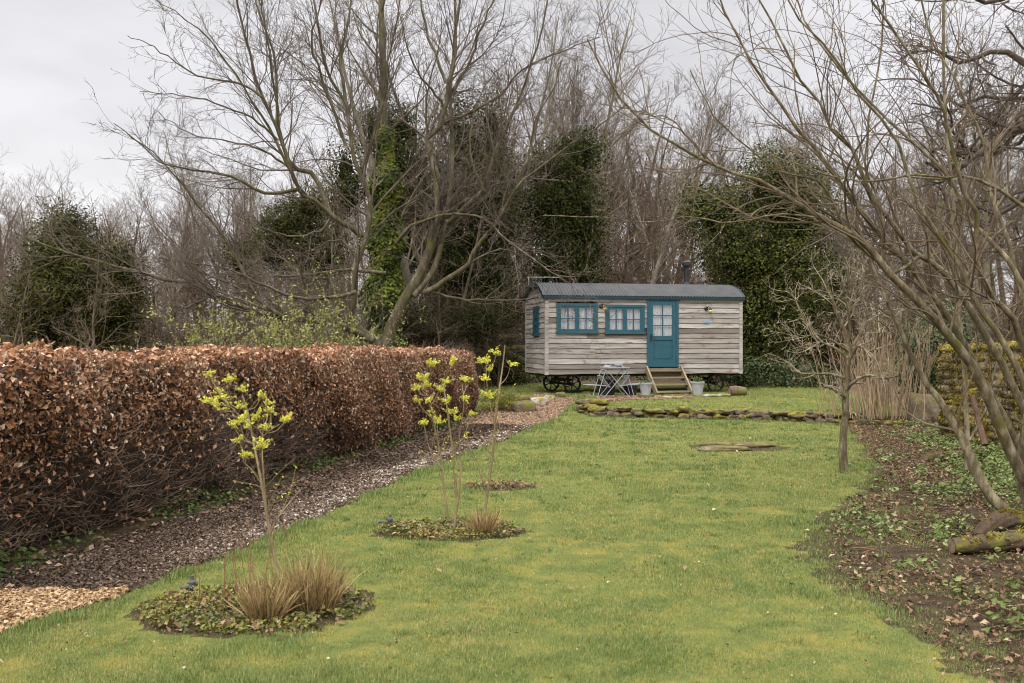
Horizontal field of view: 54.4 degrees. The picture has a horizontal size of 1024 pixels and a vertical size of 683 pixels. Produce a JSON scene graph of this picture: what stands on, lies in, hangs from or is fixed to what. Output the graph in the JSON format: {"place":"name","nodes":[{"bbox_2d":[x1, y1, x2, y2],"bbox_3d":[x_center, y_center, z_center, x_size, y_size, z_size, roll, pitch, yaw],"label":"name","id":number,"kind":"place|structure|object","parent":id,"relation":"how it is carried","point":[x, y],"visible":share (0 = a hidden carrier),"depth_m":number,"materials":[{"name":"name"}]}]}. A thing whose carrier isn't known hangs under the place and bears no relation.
{"place":"outdoors","nodes":[
{"label":"outdoors","id":0,"kind":"place"},
{"bbox_2d":[0,392,693,633],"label":"path","id":1,"kind":"structure","parent":0,"point":[174,544],"depth_m":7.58,"materials":[{"name":"brown wood"}]},
{"bbox_2d":[0,584,130,632],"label":"wood chips","id":2,"kind":"object","parent":1,"relation":"on","point":[25,602],"visible":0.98,"depth_m":6.11,"materials":[{"name":"beige wood"}]},
{"bbox_2d":[511,400,535,412],"bbox_3d":[0.250,1.426,21.499,0.548,0.321,0.425,0,0,0],"label":"rock","id":3,"kind":"object","parent":1,"relation":"on","point":[525,406],"visible":0.75,"depth_m":21.33,"materials":[{"name":"stone"}]},
{"bbox_2d":[618,364,638,395],"bbox_3d":[2.749,0.942,24.107,0.780,0.430,0.366,39,-5,-7],"label":"bistro chair","id":4,"kind":"object","parent":1,"relation":"on","point":[626,377],"visible":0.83,"depth_m":24.02,"materials":[{"name":"white metal"}]},
{"bbox_2d":[53,330,922,390],"bbox_3d":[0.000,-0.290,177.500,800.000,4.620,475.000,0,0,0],"label":"ground","id":5,"kind":"structure","parent":0,"point":[802,365],"depth_m":32.76,"materials":[{"name":"brown soil"}]},
{"bbox_2d":[0,246,68,345],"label":"bare shrub","id":6,"kind":"object","parent":5,"relation":"on","point":[17,329],"visible":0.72,"depth_m":23.02,"materials":[{"name":"brown plant"}]},
{"bbox_2d":[0,168,70,307],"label":"bare tree","id":7,"kind":"object","parent":5,"relation":"on","point":[21,231],"visible":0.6,"depth_m":38.60,"materials":[{"name":"brown plant"}]},
{"bbox_2d":[0,176,175,353],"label":"yew tree","id":8,"kind":"object","parent":5,"relation":"on","point":[61,272],"visible":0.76,"depth_m":24.69,"materials":[{"name":"green plant"}]},
{"bbox_2d":[50,232,148,354],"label":"bare shrub","id":9,"kind":"object","parent":5,"relation":"on","point":[93,328],"visible":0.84,"depth_m":20.74,"materials":[{"name":"brown plant"}]},
{"bbox_2d":[91,180,151,272],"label":"birch tree","id":10,"kind":"object","parent":5,"relation":"on","point":[116,218],"visible":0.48,"depth_m":39.48,"materials":[{"name":"brown plant"}]},
{"bbox_2d":[123,275,209,349],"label":"bare shrub","id":11,"kind":"object","parent":5,"relation":"on","point":[171,303],"visible":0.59,"depth_m":21.79,"materials":[{"name":"brown plant"}]},
{"bbox_2d":[142,125,218,339],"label":"birch tree","id":12,"kind":"object","parent":5,"relation":"on","point":[186,218],"visible":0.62,"depth_m":35.23,"materials":[{"name":"brown plant"}]},
{"bbox_2d":[135,95,292,317],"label":"bare tree","id":13,"kind":"object","parent":5,"relation":"on","point":[229,192],"visible":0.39,"depth_m":42.17,"materials":[{"name":"brown plant"}]},
{"bbox_2d":[167,195,274,345],"bbox_3d":[-8.185,-1.349,27.217,2.914,5.781,3.314,0,0,2],"label":"bare shrub","id":14,"kind":"object","parent":5,"relation":"on","point":[217,285],"visible":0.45,"depth_m":26.93,"materials":[{"name":"brown plant"}]},
{"bbox_2d":[203,159,298,318],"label":"bare tree","id":15,"kind":"object","parent":5,"relation":"on","point":[263,278],"visible":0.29,"depth_m":38.65,"materials":[{"name":"brown plant"}]},
{"bbox_2d":[110,281,409,351],"bbox_3d":[-5.001,0.188,20.017,5.733,2.819,3.802,0,0,0],"label":"spring shrub","id":16,"kind":"object","parent":5,"relation":"on","point":[214,339],"visible":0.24,"depth_m":19.73,"materials":[{"name":"green plant"}]},
{"bbox_2d":[205,179,362,333],"bbox_3d":[-7.551,-2.190,32.889,5.551,7.107,3.148,0,0,13],"label":"evergreen bush","id":17,"kind":"object","parent":5,"relation":"on","point":[289,223],"visible":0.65,"depth_m":32.48,"materials":[{"name":"green plant"}]},
{"bbox_2d":[270,16,402,287],"bbox_3d":[-6.359,-5.951,38.461,5.438,14.309,6.180,0,0,-24],"label":"bare tree","id":18,"kind":"object","parent":5,"relation":"on","point":[313,118],"visible":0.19,"depth_m":38.85,"materials":[{"name":"brown plant"}]},
{"bbox_2d":[294,75,412,340],"bbox_3d":[-5.378,-3.993,34.326,4.553,10.542,4.006,0,0,23],"label":"bare tree","id":19,"kind":"object","parent":5,"relation":"on","point":[320,173],"visible":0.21,"depth_m":33.98,"materials":[{"name":"brown plant"}]},
{"bbox_2d":[333,0,437,347],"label":"ivy","id":20,"kind":"object","parent":5,"relation":"on","point":[390,280],"visible":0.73,"depth_m":26.30,"materials":[{"name":"green plant"}]},
{"bbox_2d":[0,32,1023,387],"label":"woodland","id":21,"kind":"object","parent":5,"relation":"on","point":[630,272],"visible":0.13,"depth_m":44.85,"materials":[{"name":"brown plant"}]},
{"bbox_2d":[444,0,601,286],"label":"bare tree","id":22,"kind":"object","parent":5,"relation":"on","point":[546,84],"visible":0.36,"depth_m":31.39,"materials":[{"name":"brown plant"}]},
{"bbox_2d":[469,0,600,344],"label":"bare tree","id":23,"kind":"object","parent":5,"relation":"on","point":[549,101],"visible":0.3,"depth_m":37.70,"materials":[{"name":"brown plant"}]},
{"bbox_2d":[528,9,638,272],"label":"birch tree","id":24,"kind":"object","parent":5,"relation":"on","point":[573,88],"visible":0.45,"depth_m":41.65,"materials":[{"name":"brown plant"}]},
{"bbox_2d":[516,23,661,282],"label":"birch tree","id":25,"kind":"object","parent":5,"relation":"on","point":[569,111],"visible":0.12,"depth_m":49.45,"materials":[{"name":"brown plant"}]},
{"bbox_2d":[505,0,697,243],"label":"bare tree","id":26,"kind":"object","parent":5,"relation":"on","point":[620,137],"visible":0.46,"depth_m":39.95,"materials":[{"name":"brown plant"}]},
{"bbox_2d":[579,50,656,248],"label":"birch tree","id":27,"kind":"object","parent":5,"relation":"on","point":[627,148],"visible":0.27,"depth_m":47.46,"materials":[{"name":"brown plant"}]},
{"bbox_2d":[596,126,666,283],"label":"birch tree","id":28,"kind":"object","parent":5,"relation":"on","point":[642,224],"visible":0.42,"depth_m":46.68,"materials":[{"name":"brown plant"}]},
{"bbox_2d":[618,30,757,283],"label":"birch tree","id":29,"kind":"object","parent":5,"relation":"on","point":[716,100],"visible":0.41,"depth_m":53.33,"materials":[{"name":"brown plant"}]},
{"bbox_2d":[642,86,744,283],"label":"birch tree","id":30,"kind":"object","parent":5,"relation":"on","point":[659,262],"visible":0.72,"depth_m":41.81,"materials":[{"name":"brown plant"}]},
{"bbox_2d":[672,131,749,284],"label":"birch tree","id":31,"kind":"object","parent":5,"relation":"on","point":[713,157],"visible":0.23,"depth_m":47.52,"materials":[{"name":"brown plant"}]},
{"bbox_2d":[812,251,896,368],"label":"bare shrub","id":32,"kind":"object","parent":5,"relation":"on","point":[850,292],"visible":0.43,"depth_m":29.07,"materials":[{"name":"brown plant"}]},
{"bbox_2d":[862,225,949,379],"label":"bare shrub","id":33,"kind":"object","parent":5,"relation":"on","point":[900,317],"visible":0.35,"depth_m":27.13,"materials":[{"name":"brown plant"}]},
{"bbox_2d":[0,383,1023,682],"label":"lawn","id":34,"kind":"structure","parent":0,"point":[358,627],"depth_m":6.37,"materials":[{"name":"green plant"}]},
{"bbox_2d":[400,171,543,354],"bbox_3d":[-1.516,-1.817,29.009,3.832,6.683,3.369,0,0,34],"label":"bare shrub","id":35,"kind":"object","parent":34,"relation":"on","point":[470,271],"visible":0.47,"depth_m":29.01,"materials":[{"name":"brown plant"}]},
{"bbox_2d":[469,272,524,387],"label":"bare shrub","id":36,"kind":"object","parent":34,"relation":"on","point":[499,355],"visible":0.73,"depth_m":28.01,"materials":[{"name":"brown plant"}]},
{"bbox_2d":[477,385,523,411],"bbox_3d":[-0.297,1.319,21.576,1.201,0.779,1.194,0,0,0],"label":"heather mound","id":37,"kind":"object","parent":34,"relation":"on","point":[505,398],"visible":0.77,"depth_m":21.41,"materials":[{"name":"green plant"}]},
{"bbox_2d":[583,365,610,397],"bbox_3d":[2.154,0.948,23.871,0.780,0.430,0.366,-39,9,-11],"label":"bistro chair","id":38,"kind":"object","parent":34,"relation":"on","point":[601,378],"visible":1,"depth_m":23.87,"materials":[{"name":"white metal"}]},
{"bbox_2d":[595,379,616,394],"bbox_3d":[2.337,1.131,24.750,0.524,0.400,0.519,0,0,0],"label":"bucket","id":39,"kind":"object","parent":34,"relation":"on","point":[606,391],"visible":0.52,"depth_m":24.56,"materials":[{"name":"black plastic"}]},
{"bbox_2d":[522,260,745,392],"bbox_3d":[3.195,-0.447,26.635,5.460,3.564,2.662,0,0,-12],"label":"shepherd hut","id":40,"kind":"object","parent":34,"relation":"on","point":[692,329],"visible":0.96,"depth_m":25.61,"materials":[{"name":"wood"}]},
{"bbox_2d":[532,306,539,335],"bbox_3d":[0.646,-0.532,25.906,0.134,0.768,0.640,0,0,-12],"label":"window","id":41,"kind":"structure","parent":40,"relation":"in","point":[536,328],"depth_m":25.88,"materials":[{"name":"teal paint"}]},
{"bbox_2d":[556,303,598,333],"bbox_3d":[1.643,-0.583,25.161,1.119,0.766,0.124,0,0,-12],"label":"window","id":42,"kind":"structure","parent":40,"relation":"in","point":[571,326],"depth_m":25.16,"materials":[{"name":"teal paint"}]},
{"bbox_2d":[604,304,645,333],"bbox_3d":[2.881,-0.566,25.426,1.093,0.748,0.125,0,0,-12],"label":"window","id":43,"kind":"structure","parent":40,"relation":"in","point":[631,318],"depth_m":25.43,"materials":[{"name":"teal paint"}]},
{"bbox_2d":[649,300,675,366],"bbox_3d":[3.875,-0.204,25.613,0.722,1.715,0.133,0,0,-12],"label":"door","id":44,"kind":"structure","parent":40,"relation":"in","point":[662,313],"depth_m":25.63,"materials":[{"name":"teal paint"}]},
{"bbox_2d":[645,366,692,394],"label":"wooden steps","id":45,"kind":"structure","parent":34,"relation":"on","point":[663,374],"depth_m":25.45,"materials":[{"name":"beige wood"}]},
{"bbox_2d":[690,376,705,395],"bbox_3d":[4.597,1.093,24.564,0.381,0.475,0.447,0,0,0],"label":"plant pot","id":46,"kind":"object","parent":34,"relation":"on","point":[697,387],"visible":1,"depth_m":24.49,"materials":[{"name":"metal"}]},
{"bbox_2d":[697,445,751,450],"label":"slab","id":47,"kind":"structure","parent":34,"relation":"on","point":[721,448],"depth_m":14.55,"materials":[{"name":"stone"}]},
{"bbox_2d":[728,385,746,395],"bbox_3d":[5.570,1.223,24.610,0.422,0.274,0.274,0,0,-9],"label":"log","id":48,"kind":"object","parent":34,"relation":"on","point":[734,390],"visible":0.91,"depth_m":24.51,"materials":[{"name":"beige plant"}]},
{"bbox_2d":[734,442,775,446],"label":"slab","id":49,"kind":"structure","parent":34,"relation":"on","point":[754,444],"depth_m":15.07,"materials":[{"name":"stone"}]},
{"bbox_2d":[576,403,937,427],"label":"garden wall","id":50,"kind":"structure","parent":34,"relation":"on","point":[677,412],"depth_m":20.39,"materials":[{"name":"stone"}]},
{"bbox_2d":[575,399,609,404],"bbox_3d":[1.775,1.341,21.999,0.774,0.145,0.445,0,0,0],"label":"capstone","id":51,"kind":"object","parent":50,"relation":"on","point":[596,401],"visible":0.86,"depth_m":21.83,"materials":[{"name":"stone"}]},
{"bbox_2d":[761,247,925,471],"bbox_3d":[3.972,0.216,12.360,2.040,2.810,1.505,0,0,0],"label":"fruit tree","id":52,"kind":"object","parent":34,"relation":"on","point":[843,454],"visible":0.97,"depth_m":12.31,"materials":[{"name":"brown plant"}]},
{"bbox_2d":[786,303,944,420],"bbox_3d":[7.371,0.327,19.104,3.992,2.267,2.278,0,0,21],"label":"cane clump","id":53,"kind":"object","parent":34,"relation":"on","point":[868,410],"visible":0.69,"depth_m":19.04,"materials":[{"name":"beige plant"}]},
{"bbox_2d":[0,411,1023,682],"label":"flower bed ground","id":54,"kind":"structure","parent":0,"point":[940,597],"depth_m":7.16,"materials":[{"name":"soil"}]},
{"bbox_2d":[0,323,480,561],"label":"beech hedge","id":55,"kind":"object","parent":54,"relation":"on","point":[95,438],"visible":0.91,"depth_m":9.24,"materials":[{"name":"brown plant"}]},
{"bbox_2d":[0,409,484,577],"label":"hedge foot ivy","id":56,"kind":"object","parent":54,"relation":"on","point":[191,506],"visible":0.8,"depth_m":9.64,"materials":[{"name":"green plant"}]},
{"bbox_2d":[197,517,287,611],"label":"dead stalks","id":57,"kind":"object","parent":54,"relation":"on","point":[242,564],"visible":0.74,"depth_m":6.08,"materials":[{"name":"brown plant"}]},
{"bbox_2d":[199,369,301,573],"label":"flowering sapling","id":58,"kind":"object","parent":54,"relation":"on","point":[243,418],"visible":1,"depth_m":6.49,"materials":[{"name":"yellow plant"}]},
{"bbox_2d":[222,566,312,623],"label":"grass tussock","id":59,"kind":"object","parent":54,"relation":"on","point":[255,606],"depth_m":5.65,"materials":[{"name":"beige plant"}]},
{"bbox_2d":[246,542,372,615],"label":"grass tussock","id":60,"kind":"object","parent":54,"relation":"on","point":[318,593],"depth_m":5.86,"materials":[{"name":"beige plant"}]},
{"bbox_2d":[138,479,536,634],"bbox_3d":[-0.686,1.576,8.288,1.418,0.088,6.100,0,0,19],"label":"bed ground cover","id":61,"kind":"object","parent":54,"relation":"on","point":[241,625],"visible":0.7,"depth_m":5.92,"materials":[{"name":"green plant"}]},
{"bbox_2d":[408,355,476,528],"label":"flowering sapling","id":62,"kind":"object","parent":54,"relation":"on","point":[448,411],"visible":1,"depth_m":8.40,"materials":[{"name":"yellow plant"}]},
{"bbox_2d":[455,504,505,535],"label":"grass tussock","id":63,"kind":"object","parent":54,"relation":"on","point":[488,524],"depth_m":8.24,"materials":[{"name":"beige plant"}]},
{"bbox_2d":[466,345,519,520],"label":"flowering sapling","id":64,"kind":"object","parent":54,"relation":"on","point":[486,393],"visible":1,"depth_m":8.69,"materials":[{"name":"yellow plant"}]},
{"bbox_2d":[0,409,1023,682],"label":"fallen leaves","id":65,"kind":"object","parent":54,"relation":"on","point":[890,467],"visible":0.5,"depth_m":7.73,"materials":[{"name":"brown plant"}]},
{"bbox_2d":[543,0,1023,509],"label":"multi stem tree","id":66,"kind":"object","parent":54,"relation":"on","point":[1012,444],"visible":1,"depth_m":8.29,"materials":[{"name":"brown plant"}]},
{"bbox_2d":[905,392,937,421],"bbox_3d":[7.829,1.308,18.797,0.761,0.698,0.625,0,0,0],"label":"boulder","id":67,"kind":"object","parent":54,"relation":"on","point":[930,402],"visible":0.48,"depth_m":18.58,"materials":[{"name":"stone"}]},
{"bbox_2d":[825,417,1023,635],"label":"ground cover","id":68,"kind":"object","parent":54,"relation":"on","point":[993,456],"visible":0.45,"depth_m":10.17,"materials":[{"name":"green plant"}]},
{"bbox_2d":[922,449,984,461],"bbox_3d":[5.939,1.529,13.347,0.961,0.157,0.174,0,0,-18],"label":"fallen log","id":69,"kind":"object","parent":54,"relation":"on","point":[931,456],"visible":0.56,"depth_m":13.23,"materials":[{"name":"brown wood"}]},
{"bbox_2d":[970,394,987,445],"bbox_3d":[5.979,1.006,12.747,0.095,0.647,0.360,0,0,0],"label":"wooden stake","id":70,"kind":"object","parent":54,"relation":"on","point":[982,436],"visible":0.97,"depth_m":12.75,"materials":[{"name":"brown wood"}]},
{"bbox_2d":[935,340,1023,450],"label":"boundary wall","id":71,"kind":"structure","parent":54,"relation":"on","point":[948,373],"depth_m":15.14,"materials":[{"name":"stone"}]},
{"bbox_2d":[948,528,1023,553],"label":"fallen log","id":72,"kind":"object","parent":54,"relation":"on","point":[963,544],"visible":0.98,"depth_m":7.41,"materials":[{"name":"wood"}]},
{"bbox_2d":[971,508,1023,535],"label":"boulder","id":73,"kind":"object","parent":54,"relation":"on","point":[1008,519],"visible":0.96,"depth_m":8.14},
{"bbox_2d":[0,0,1023,329],"label":"sky","id":74,"kind":"structure","parent":0,"point":[48,48],"materials":[{"name":"white"}]},
{"bbox_2d":[460,393,692,424],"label":"gravel","id":75,"kind":"structure","parent":0,"point":[541,413],"depth_m":21.26,"materials":[{"name":"beige gravel"}]},
{"bbox_2d":[600,367,629,396],"bbox_3d":[2.471,0.984,24.000,0.673,0.737,0.592,0,0,-9],"label":"bistro table","id":76,"kind":"object","parent":75,"relation":"on","point":[621,368],"visible":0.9,"depth_m":23.76,"materials":[{"name":"white metal"}]},
{"bbox_2d":[638,395,653,397],"bbox_3d":[3.209,1.341,23.847,0.406,0.124,0.349,0,0,0],"label":"slab","id":77,"kind":"object","parent":75,"relation":"on","point":[645,396],"visible":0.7,"depth_m":23.70,"materials":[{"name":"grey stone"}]},
{"bbox_2d":[638,377,652,394],"bbox_3d":[3.210,1.068,23.866,0.393,0.430,0.414,0,0,0],"label":"plant pot","id":78,"kind":"object","parent":77,"relation":"on","point":[645,387],"visible":1,"depth_m":23.75,"materials":[{"name":"metal"}]},
{"bbox_2d":[480,375,909,405],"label":"woodland ground","id":79,"kind":"structure","parent":0,"point":[635,380],"depth_m":29.75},
{"bbox_2d":[269,191,366,340],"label":"bare shrub","id":80,"kind":"object","parent":79,"relation":"on","point":[332,260],"visible":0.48,"depth_m":29.98,"materials":[{"name":"brown plant"}]},
{"bbox_2d":[230,233,426,347],"bbox_3d":[-4.274,-0.583,24.160,4.680,3.911,3.599,0,0,0],"label":"spring shrub","id":81,"kind":"object","parent":79,"relation":"on","point":[345,309],"visible":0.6,"depth_m":23.73,"materials":[{"name":"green plant"}]},
{"bbox_2d":[0,0,667,356],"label":"spreading tree","id":82,"kind":"object","parent":79,"relation":"on","point":[417,284],"visible":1,"depth_m":23.82,"materials":[{"name":"brown plant"}]},
{"bbox_2d":[236,0,463,346],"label":"bare tree","id":83,"kind":"object","parent":79,"relation":"on","point":[407,277],"visible":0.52,"depth_m":27.98,"materials":[{"name":"brown plant"}]},
{"bbox_2d":[311,84,449,317],"bbox_3d":[-3.959,-3.322,31.136,4.794,9.457,3.692,0,0,0],"label":"ivy clad tree","id":84,"kind":"object","parent":79,"relation":"on","point":[345,171],"visible":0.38,"depth_m":30.74,"materials":[{"name":"green plant"}]},
{"bbox_2d":[289,0,493,317],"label":"bare tree","id":85,"kind":"object","parent":79,"relation":"on","point":[418,95],"visible":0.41,"depth_m":30.97,"materials":[{"name":"brown plant"}]},
{"bbox_2d":[343,279,523,358],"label":"evergreen bush","id":86,"kind":"object","parent":79,"relation":"on","point":[468,328],"visible":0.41,"depth_m":28.12,"materials":[{"name":"green plant"}]},
{"bbox_2d":[406,242,495,346],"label":"bare shrub","id":87,"kind":"object","parent":79,"relation":"on","point":[439,298],"visible":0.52,"depth_m":27.71,"materials":[{"name":"brown plant"}]},
{"bbox_2d":[405,66,538,360],"bbox_3d":[-1.459,-3.529,30.898,5.107,9.882,4.338,0,0,0],"label":"ivy clad tree","id":88,"kind":"object","parent":79,"relation":"on","point":[451,253],"visible":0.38,"depth_m":30.52,"materials":[{"name":"green plant"}]},
{"bbox_2d":[474,343,544,380],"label":"boundary wall","id":89,"kind":"structure","parent":79,"relation":"on","point":[520,356],"depth_m":30.85,"materials":[{"name":"stone"}]},
{"bbox_2d":[483,346,538,385],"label":"evergreen bush","id":90,"kind":"object","parent":79,"relation":"on","point":[516,368],"visible":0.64,"depth_m":29.03,"materials":[{"name":"green plant"}]},
{"bbox_2d":[481,371,566,382],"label":"ivy thicket","id":91,"kind":"object","parent":79,"relation":"on","point":[539,379],"visible":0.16,"depth_m":30.11,"materials":[{"name":"green plant"}]},
{"bbox_2d":[507,117,626,377],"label":"ivy clad tree","id":92,"kind":"object","parent":79,"relation":"on","point":[552,199],"visible":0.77,"depth_m":31.44,"materials":[{"name":"green plant"}]},
{"bbox_2d":[569,375,717,381],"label":"ivy thicket","id":93,"kind":"object","parent":79,"relation":"on","point":[587,378],"visible":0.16,"depth_m":31.00,"materials":[{"name":"green plant"}]},
{"bbox_2d":[662,125,870,381],"bbox_3d":[7.764,-2.543,30.390,6.501,8.583,4.764,0,0,0],"label":"ivy clad tree","id":94,"kind":"object","parent":79,"relation":"on","point":[747,260],"visible":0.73,"depth_m":29.77,"materials":[{"name":"green plant"}]},
{"bbox_2d":[718,349,860,388],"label":"ivy thicket","id":95,"kind":"object","parent":79,"relation":"on","point":[744,379],"visible":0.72,"depth_m":28.13,"materials":[{"name":"green plant"}]},
{"bbox_2d":[805,254,864,372],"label":"bare shrub","id":96,"kind":"object","parent":79,"relation":"on","point":[835,288],"visible":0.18,"depth_m":30.77,"materials":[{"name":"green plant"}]},
{"bbox_2d":[869,291,983,403],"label":"bare shrub","id":97,"kind":"object","parent":79,"relation":"on","point":[932,379],"visible":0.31,"depth_m":20.12,"materials":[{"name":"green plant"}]},
{"bbox_2d":[777,314,1011,383],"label":"field","id":98,"kind":"structure","parent":0,"point":[873,360],"depth_m":37.91,"materials":[{"name":"plant"}]},
{"bbox_2d":[755,62,837,249],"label":"birch tree","id":99,"kind":"object","parent":98,"relation":"on","point":[812,136],"visible":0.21,"depth_m":41.64,"materials":[{"name":"brown plant"}]},
{"bbox_2d":[734,72,906,365],"bbox_3d":[10.020,-3.900,33.135,5.687,9.841,4.652,0,0,4],"label":"bare tree","id":100,"kind":"object","parent":98,"relation":"on","point":[851,243],"visible":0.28,"depth_m":33.37,"materials":[{"name":"brown plant"}]},
{"bbox_2d":[763,59,904,353],"bbox_3d":[12.580,-5.220,39.765,4.615,12.145,5.245,0,0,-33],"label":"bare tree","id":101,"kind":"object","parent":98,"relation":"on","point":[829,136],"visible":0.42,"depth_m":39.18,"materials":[{"name":"brown plant"}]},
{"bbox_2d":[866,143,941,351],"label":"birch tree","id":102,"kind":"object","parent":98,"relation":"on","point":[893,266],"visible":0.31,"depth_m":40.42,"materials":[{"name":"brown plant"}]},
{"bbox_2d":[825,0,1023,305],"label":"oak tree","id":103,"kind":"object","parent":98,"relation":"on","point":[976,153],"visible":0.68,"depth_m":16.38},
{"bbox_2d":[843,0,1023,322],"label":"bare tree","id":104,"kind":"object","parent":98,"relation":"on","point":[939,213],"visible":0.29,"depth_m":35.19,"materials":[{"name":"brown plant"}]},
{"bbox_2d":[896,195,1013,343],"bbox_3d":[11.471,-1.229,24.961,2.936,5.122,2.582,0,0,42],"label":"bare shrub","id":105,"kind":"object","parent":98,"relation":"on","point":[965,313],"visible":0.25,"depth_m":24.94,"materials":[{"name":"brown plant"}]},
{"bbox_2d":[938,4,1023,344],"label":"bare tree","id":106,"kind":"object","parent":98,"relation":"on","point":[987,269],"visible":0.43,"depth_m":32.36,"materials":[{"name":"brown plant"}]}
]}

